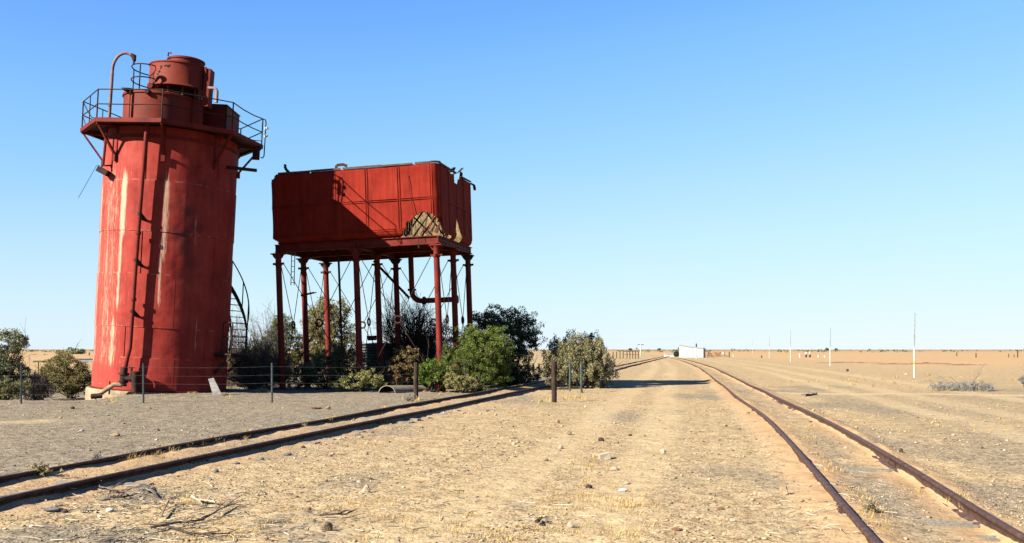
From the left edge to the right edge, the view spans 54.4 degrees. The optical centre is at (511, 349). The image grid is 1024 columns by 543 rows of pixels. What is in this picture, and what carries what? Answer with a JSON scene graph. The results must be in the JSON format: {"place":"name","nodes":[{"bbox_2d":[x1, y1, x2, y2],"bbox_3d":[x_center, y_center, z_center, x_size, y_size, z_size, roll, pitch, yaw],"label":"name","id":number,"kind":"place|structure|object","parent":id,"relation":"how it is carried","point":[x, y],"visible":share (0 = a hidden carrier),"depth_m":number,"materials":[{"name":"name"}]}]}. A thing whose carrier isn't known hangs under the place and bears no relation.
{"place":"outdoors","nodes":[
{"label":"outdoors","id":0,"kind":"place"},
{"bbox_2d":[0,349,1023,542],"bbox_3d":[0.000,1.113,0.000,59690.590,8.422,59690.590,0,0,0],"label":"ground","id":1,"kind":"structure","parent":0,"point":[669,384],"depth_m":14.18,"materials":[{"name":"beige gravel"}]},
{"bbox_2d":[0,320,30,389],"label":"tree","id":2,"kind":"object","parent":1,"relation":"on","point":[9,365],"visible":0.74,"depth_m":32.86,"materials":[{"name":"green plant"}]},
{"bbox_2d":[0,374,42,399],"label":"saltbush","id":3,"kind":"object","parent":1,"relation":"on","point":[7,389],"visible":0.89,"depth_m":30.36,"materials":[{"name":"green plant"}]},
{"bbox_2d":[17,356,64,399],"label":"bush","id":4,"kind":"object","parent":1,"relation":"on","point":[38,390],"visible":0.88,"depth_m":33.39,"materials":[{"name":"grey plant"}]},
{"bbox_2d":[24,461,62,476],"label":"dry tuft","id":5,"kind":"object","parent":1,"relation":"on","point":[36,467],"visible":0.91,"depth_m":11.51,"materials":[{"name":"beige plant"}]},
{"bbox_2d":[44,507,63,511],"bbox_3d":[-4.207,1.469,9.132,0.175,0.054,0.124,0,0,-49],"label":"stone","id":6,"kind":"object","parent":1,"relation":"on","point":[53,509],"visible":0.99,"depth_m":9.10,"materials":[{"name":"grey stone"}]},
{"bbox_2d":[30,339,91,398],"bbox_3d":[-15.833,0.780,35.777,2.894,2.316,1.842,0,0,21],"label":"bush","id":7,"kind":"object","parent":1,"relation":"on","point":[70,387],"visible":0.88,"depth_m":35.38,"materials":[{"name":"green plant"}]},
{"bbox_2d":[64,347,85,353],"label":"bush","id":8,"kind":"object","parent":1,"relation":"on","point":[79,351],"visible":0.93,"depth_m":328.94,"materials":[{"name":"green plant"}]},
{"bbox_2d":[78,358,92,362],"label":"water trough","id":9,"kind":"object","parent":1,"relation":"on","point":[88,360],"visible":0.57,"depth_m":113.45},
{"bbox_2d":[92,451,102,459],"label":"dry tuft","id":10,"kind":"object","parent":1,"relation":"on","point":[96,456],"visible":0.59,"depth_m":12.83,"materials":[{"name":"grey plant"}]},
{"bbox_2d":[95,475,130,494],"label":"fallen branch","id":11,"kind":"object","parent":1,"relation":"on","point":[112,487],"visible":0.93,"depth_m":10.35,"materials":[{"name":"wood"}]},
{"bbox_2d":[110,493,140,497],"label":"fallen branch","id":12,"kind":"object","parent":1,"relation":"on","point":[117,496],"visible":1,"depth_m":9.89,"materials":[{"name":"wood"}]},
{"bbox_2d":[142,483,157,496],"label":"fallen branch","id":13,"kind":"object","parent":1,"relation":"on","point":[151,492],"visible":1,"depth_m":10.10,"materials":[{"name":"wood"}]},
{"bbox_2d":[155,497,183,516],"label":"fallen branch","id":14,"kind":"object","parent":1,"relation":"on","point":[165,505],"visible":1,"depth_m":9.12,"materials":[{"name":"beige wood"}]},
{"bbox_2d":[78,52,268,399],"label":"water tower","id":15,"kind":"structure","parent":1,"relation":"on","point":[177,145],"depth_m":32.22,"materials":[{"name":"metal"}]},
{"bbox_2d":[130,490,250,528],"bbox_3d":[-2.677,1.442,8.999,0.443,0.107,1.710,0,0,20],"label":"fallen branch","id":16,"kind":"object","parent":1,"relation":"on","point":[185,521],"visible":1,"depth_m":8.63,"materials":[{"name":"brown wood"}]},
{"bbox_2d":[167,525,241,535],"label":"fallen branch","id":17,"kind":"object","parent":1,"relation":"on","point":[195,533],"visible":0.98,"depth_m":8.02,"materials":[{"name":"brown wood"}]},
{"bbox_2d":[191,493,219,502],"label":"fallen branch","id":18,"kind":"object","parent":1,"relation":"on","point":[198,499],"visible":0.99,"depth_m":9.68,"materials":[{"name":"wood"}]},
{"bbox_2d":[208,378,221,394],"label":"slab","id":19,"kind":"structure","parent":1,"relation":"on","point":[215,389],"depth_m":31.86,"materials":[{"name":"white concrete"}]},
{"bbox_2d":[12,362,418,403],"bbox_3d":[-9.808,1.037,28.156,14.376,1.345,0.839,0,0,-10],"label":"wire fence","id":20,"kind":"object","parent":1,"relation":"on","point":[416,371],"visible":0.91,"depth_m":28.25,"materials":[{"name":"metal"}]},
{"bbox_2d":[226,301,254,386],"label":"dead bush","id":21,"kind":"object","parent":1,"relation":"on","point":[242,325],"visible":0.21,"depth_m":40.94,"materials":[{"name":"plant"}]},
{"bbox_2d":[228,353,291,388],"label":"dry bush","id":22,"kind":"object","parent":1,"relation":"on","point":[268,383],"visible":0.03,"depth_m":38.39,"materials":[{"name":"brown plant"}]},
{"bbox_2d":[232,295,294,356],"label":"dead bush","id":23,"kind":"object","parent":1,"relation":"on","point":[267,332],"visible":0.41,"depth_m":42.90,"materials":[{"name":"grey plant"}]},
{"bbox_2d":[227,315,311,388],"bbox_3d":[-9.447,0.420,37.457,4.234,3.468,3.145,0,0,0],"label":"dead bush","id":24,"kind":"object","parent":1,"relation":"on","point":[257,363],"visible":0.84,"depth_m":37.23,"materials":[{"name":"plant"}]},
{"bbox_2d":[251,303,302,383],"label":"bush","id":25,"kind":"object","parent":1,"relation":"on","point":[294,354],"visible":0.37,"depth_m":43.37,"materials":[{"name":"green plant"}]},
{"bbox_2d":[286,340,345,382],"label":"bush","id":26,"kind":"object","parent":1,"relation":"on","point":[297,367],"visible":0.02,"depth_m":45.17,"materials":[{"name":"green plant"}]},
{"bbox_2d":[321,521,332,530],"bbox_3d":[-1.532,1.468,8.237,0.099,0.091,0.062,0,0,-20],"label":"stone","id":27,"kind":"object","parent":1,"relation":"on","point":[327,526],"visible":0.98,"depth_m":8.21,"materials":[{"name":"brown stone"}]},
{"bbox_2d":[292,295,362,380],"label":"tree","id":28,"kind":"object","parent":1,"relation":"on","point":[333,328],"visible":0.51,"depth_m":43.58,"materials":[{"name":"green plant"}]},
{"bbox_2d":[285,335,370,389],"bbox_3d":[-7.041,0.504,37.634,3.586,2.285,1.759,0,0,6],"label":"saltbush","id":29,"kind":"object","parent":1,"relation":"on","point":[331,360],"visible":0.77,"depth_m":37.36,"materials":[{"name":"green plant"}]},
{"bbox_2d":[0,356,668,505],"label":"railway track","id":30,"kind":"structure","parent":1,"relation":"on","point":[60,486],"depth_m":14.70,"materials":[{"name":"metal"}]},
{"bbox_2d":[319,509,355,515],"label":"fallen branch","id":31,"kind":"object","parent":1,"relation":"on","point":[338,513],"visible":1,"depth_m":8.84,"materials":[{"name":"brown wood"}]},
{"bbox_2d":[328,361,388,391],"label":"shrub","id":32,"kind":"object","parent":1,"relation":"on","point":[364,376],"visible":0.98,"depth_m":35.53,"materials":[{"name":"green plant"}]},
{"bbox_2d":[362,484,369,492],"bbox_3d":[-1.530,1.467,10.445,0.094,0.110,0.064,0,0,0],"label":"stone","id":33,"kind":"object","parent":1,"relation":"on","point":[366,488],"visible":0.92,"depth_m":10.42,"materials":[{"name":"beige stone"}]},
{"bbox_2d":[270,160,475,391],"bbox_3d":[-5.061,-2.626,38.497,6.842,8.648,5.093,-2,0,12],"label":"elevated tank","id":34,"kind":"object","parent":1,"relation":"on","point":[393,213],"visible":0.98,"depth_m":36.53,"materials":[{"name":"metal"}]},
{"bbox_2d":[362,342,395,385],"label":"corrugated tank","id":35,"kind":"object","parent":1,"relation":"on","point":[370,355],"visible":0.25,"depth_m":40.78,"materials":[{"name":"grey metal"}]},
{"bbox_2d":[367,349,413,385],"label":"saltbush","id":36,"kind":"object","parent":1,"relation":"on","point":[383,369],"visible":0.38,"depth_m":37.23,"materials":[{"name":"green plant"}]},
{"bbox_2d":[379,385,427,392],"bbox_3d":[-3.834,1.437,35.341,0.768,0.391,1.900,0,0,32],"label":"culvert pipe","id":37,"kind":"object","parent":1,"relation":"on","point":[396,389],"visible":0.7,"depth_m":34.84,"materials":[{"name":"grey concrete"}]},
{"bbox_2d":[385,345,423,384],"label":"dry bush","id":38,"kind":"object","parent":1,"relation":"on","point":[409,364],"visible":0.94,"depth_m":36.67,"materials":[{"name":"brown plant"}]},
{"bbox_2d":[402,393,416,400],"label":"dry tuft","id":39,"kind":"object","parent":1,"relation":"on","point":[412,398],"visible":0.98,"depth_m":28.64,"materials":[{"name":"grey plant"}]},
{"bbox_2d":[371,289,460,385],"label":"dead tree","id":40,"kind":"object","parent":1,"relation":"on","point":[417,335],"visible":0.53,"depth_m":41.06,"materials":[{"name":"brown plant"}]},
{"bbox_2d":[407,319,460,384],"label":"bush","id":41,"kind":"object","parent":1,"relation":"on","point":[447,338],"visible":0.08,"depth_m":42.39,"materials":[{"name":"green plant"}]},
{"bbox_2d":[412,336,457,391],"bbox_3d":[-2.677,0.539,34.941,1.630,2.189,1.496,0,0,-18],"label":"bush","id":42,"kind":"object","parent":1,"relation":"on","point":[429,375],"visible":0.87,"depth_m":34.81,"materials":[{"name":"green plant"}]},
{"bbox_2d":[4,439,920,542],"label":"twig litter","id":43,"kind":"object","parent":1,"relation":"on","point":[178,509],"visible":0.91,"depth_m":8.89,"materials":[{"name":"beige wood"}]},
{"bbox_2d":[438,339,496,392],"bbox_3d":[-1.804,0.650,34.538,2.690,2.041,1.252,0,0,42],"label":"shrub","id":44,"kind":"object","parent":1,"relation":"on","point":[453,380],"visible":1,"depth_m":34.42,"materials":[{"name":"green plant"}]},
{"bbox_2d":[435,323,516,390],"bbox_3d":[-1.278,0.339,36.138,2.904,2.626,2.512,0,0,41],"label":"bush","id":45,"kind":"object","parent":1,"relation":"on","point":[492,366],"visible":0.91,"depth_m":35.83,"materials":[{"name":"green plant"}]},
{"bbox_2d":[461,303,547,385],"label":"tree","id":46,"kind":"object","parent":1,"relation":"on","point":[521,333],"visible":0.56,"depth_m":41.18,"materials":[{"name":"green plant"}]},
{"bbox_2d":[24,347,1021,351],"bbox_3d":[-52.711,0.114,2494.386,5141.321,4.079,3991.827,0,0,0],"label":"distant scrub","id":47,"kind":"object","parent":1,"relation":"on","point":[677,350],"visible":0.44,"depth_m":662.88,"materials":[{"name":"green plant"}]},
{"bbox_2d":[514,355,545,382],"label":"bush","id":48,"kind":"object","parent":1,"relation":"on","point":[536,373],"visible":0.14,"depth_m":44.39,"materials":[{"name":"green plant"}]},
{"bbox_2d":[534,516,543,522],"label":"fallen branch","id":49,"kind":"object","parent":1,"relation":"on","point":[537,520],"visible":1,"depth_m":8.51,"materials":[{"name":"wood"}]},
{"bbox_2d":[551,361,556,401],"bbox_3d":[1.197,1.011,28.295,0.160,1.365,0.157,0,0,0],"label":"wooden post","id":50,"kind":"object","parent":1,"relation":"on","point":[554,379],"visible":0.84,"depth_m":28.23,"materials":[{"name":"brown wood"}]},
{"bbox_2d":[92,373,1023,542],"bbox_3d":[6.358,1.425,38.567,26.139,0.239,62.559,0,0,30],"label":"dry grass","id":51,"kind":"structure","parent":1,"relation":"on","point":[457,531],"depth_m":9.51,"materials":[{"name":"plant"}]},
{"bbox_2d":[569,359,570,390],"bbox_3d":[2.072,1.022,35.631,0.062,1.340,0.053,0,0,0],"label":"steel post","id":52,"kind":"object","parent":1,"relation":"on","point":[569,374],"visible":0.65,"depth_m":35.62,"materials":[{"name":"grey metal"}]},
{"bbox_2d":[540,329,600,385],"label":"saltbush","id":53,"kind":"object","parent":1,"relation":"on","point":[550,345],"visible":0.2,"depth_m":40.93,"materials":[{"name":"green plant"}]},
{"bbox_2d":[567,522,573,527],"bbox_3d":[0.489,1.469,8.322,0.062,0.053,0.046,0,0,22],"label":"stone","id":54,"kind":"object","parent":1,"relation":"on","point":[570,524],"visible":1,"depth_m":8.31,"materials":[{"name":"beige stone"}]},
{"bbox_2d":[580,362,582,392],"bbox_3d":[2.411,1.068,34.574,0.075,1.280,0.065,0,0,0],"label":"steel post","id":55,"kind":"object","parent":1,"relation":"on","point":[581,377],"visible":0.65,"depth_m":34.58,"materials":[{"name":"grey metal"}]},
{"bbox_2d":[540,332,626,388],"bbox_3d":[2.786,0.479,38.737,3.441,2.355,2.138,0,0,0],"label":"saltbush","id":56,"kind":"object","parent":1,"relation":"on","point":[590,355],"visible":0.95,"depth_m":38.56,"materials":[{"name":"green plant"}]},
{"bbox_2d":[597,452,610,459],"bbox_3d":[1.260,1.464,13.653,0.171,0.121,0.097,0,0,-9],"label":"stone","id":57,"kind":"object","parent":1,"relation":"on","point":[605,455],"visible":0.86,"depth_m":13.61,"materials":[{"name":"beige stone"}]},
{"bbox_2d":[610,467,618,470],"bbox_3d":[1.274,1.493,12.440,0.114,0.060,0.113,0,0,-26],"label":"stone","id":58,"kind":"object","parent":1,"relation":"on","point":[613,468],"visible":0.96,"depth_m":12.40,"materials":[{"name":"beige stone"}]},
{"bbox_2d":[618,488,628,491],"bbox_3d":[1.180,1.490,10.568,0.129,0.039,0.086,0,0,-24],"label":"stone","id":59,"kind":"object","parent":1,"relation":"on","point":[622,490],"visible":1,"depth_m":10.54,"materials":[{"name":"white stone"}]},
{"bbox_2d":[613,351,638,358],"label":"cattle yard","id":60,"kind":"structure","parent":1,"relation":"on","point":[632,354],"depth_m":164.76,"materials":[{"name":"brown wood"}]},
{"bbox_2d":[679,345,705,357],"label":"shed","id":61,"kind":"structure","parent":1,"relation":"on","point":[687,351],"depth_m":186.06,"materials":[{"name":"white metal"}]},
{"bbox_2d":[705,350,728,356],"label":"dirt mound","id":62,"kind":"object","parent":1,"relation":"on","point":[712,354],"visible":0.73,"depth_m":205.59,"materials":[{"name":"soil"}]},
{"bbox_2d":[779,485,787,494],"bbox_3d":[2.782,1.443,10.214,0.092,0.098,0.052,0,0,17],"label":"stone","id":63,"kind":"object","parent":1,"relation":"on","point":[783,490],"visible":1,"depth_m":10.19,"materials":[{"name":"beige stone"}]},
{"bbox_2d":[790,332,790,361],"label":"pole","id":64,"kind":"object","parent":1,"relation":"on","point":[790,346],"visible":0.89,"depth_m":119.65,"materials":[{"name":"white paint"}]},
{"bbox_2d":[801,392,816,395],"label":"fallen branch","id":65,"kind":"object","parent":1,"relation":"on","point":[808,394],"visible":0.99,"depth_m":32.52,"materials":[{"name":"wood"}]},
{"bbox_2d":[830,328,830,365],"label":"pole","id":66,"kind":"object","parent":1,"relation":"on","point":[830,348],"visible":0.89,"depth_m":91.49,"materials":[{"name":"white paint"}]},
{"bbox_2d":[672,358,1023,542],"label":"railway track","id":67,"kind":"structure","parent":1,"relation":"on","point":[971,512],"depth_m":10.49,"materials":[{"name":"metal"}]},
{"bbox_2d":[860,498,878,511],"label":"dry tuft","id":68,"kind":"object","parent":1,"relation":"on","point":[870,506],"visible":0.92,"depth_m":8.98,"materials":[{"name":"beige plant"}]},
{"bbox_2d":[913,313,914,377],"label":"pole","id":69,"kind":"object","parent":1,"relation":"on","point":[914,350],"visible":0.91,"depth_m":53.63,"materials":[{"name":"white paint"}]},
{"bbox_2d":[908,362,949,363],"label":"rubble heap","id":70,"kind":"object","parent":1,"relation":"on","point":[929,363],"visible":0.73,"depth_m":103.43,"materials":[{"name":"orange soil"}]},
{"bbox_2d":[921,371,997,391],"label":"dry bush","id":71,"kind":"object","parent":1,"relation":"on","point":[966,385],"visible":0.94,"depth_m":36.27,"materials":[{"name":"grey plant"}]},
{"bbox_2d":[1017,375,1023,386],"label":"dry bush","id":72,"kind":"object","parent":1,"relation":"on","point":[1021,378],"visible":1,"depth_m":39.47,"materials":[{"name":"grey plant"}]},
{"bbox_2d":[0,0,1023,349],"label":"sky","id":73,"kind":"structure","parent":0,"point":[662,174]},
{"bbox_2d":[820,362,873,362],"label":"rubble heap","id":74,"kind":"object","parent":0,"point":[847,362],"visible":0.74,"depth_m":110.84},
{"bbox_2d":[877,363,911,364],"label":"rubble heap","id":75,"kind":"object","parent":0,"point":[896,363],"visible":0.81,"depth_m":101.19,"materials":[{"name":"orange soil"}]},
{"bbox_2d":[949,364,981,364],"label":"rubble heap","id":76,"kind":"object","parent":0,"point":[965,364],"visible":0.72,"depth_m":95.11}
]}

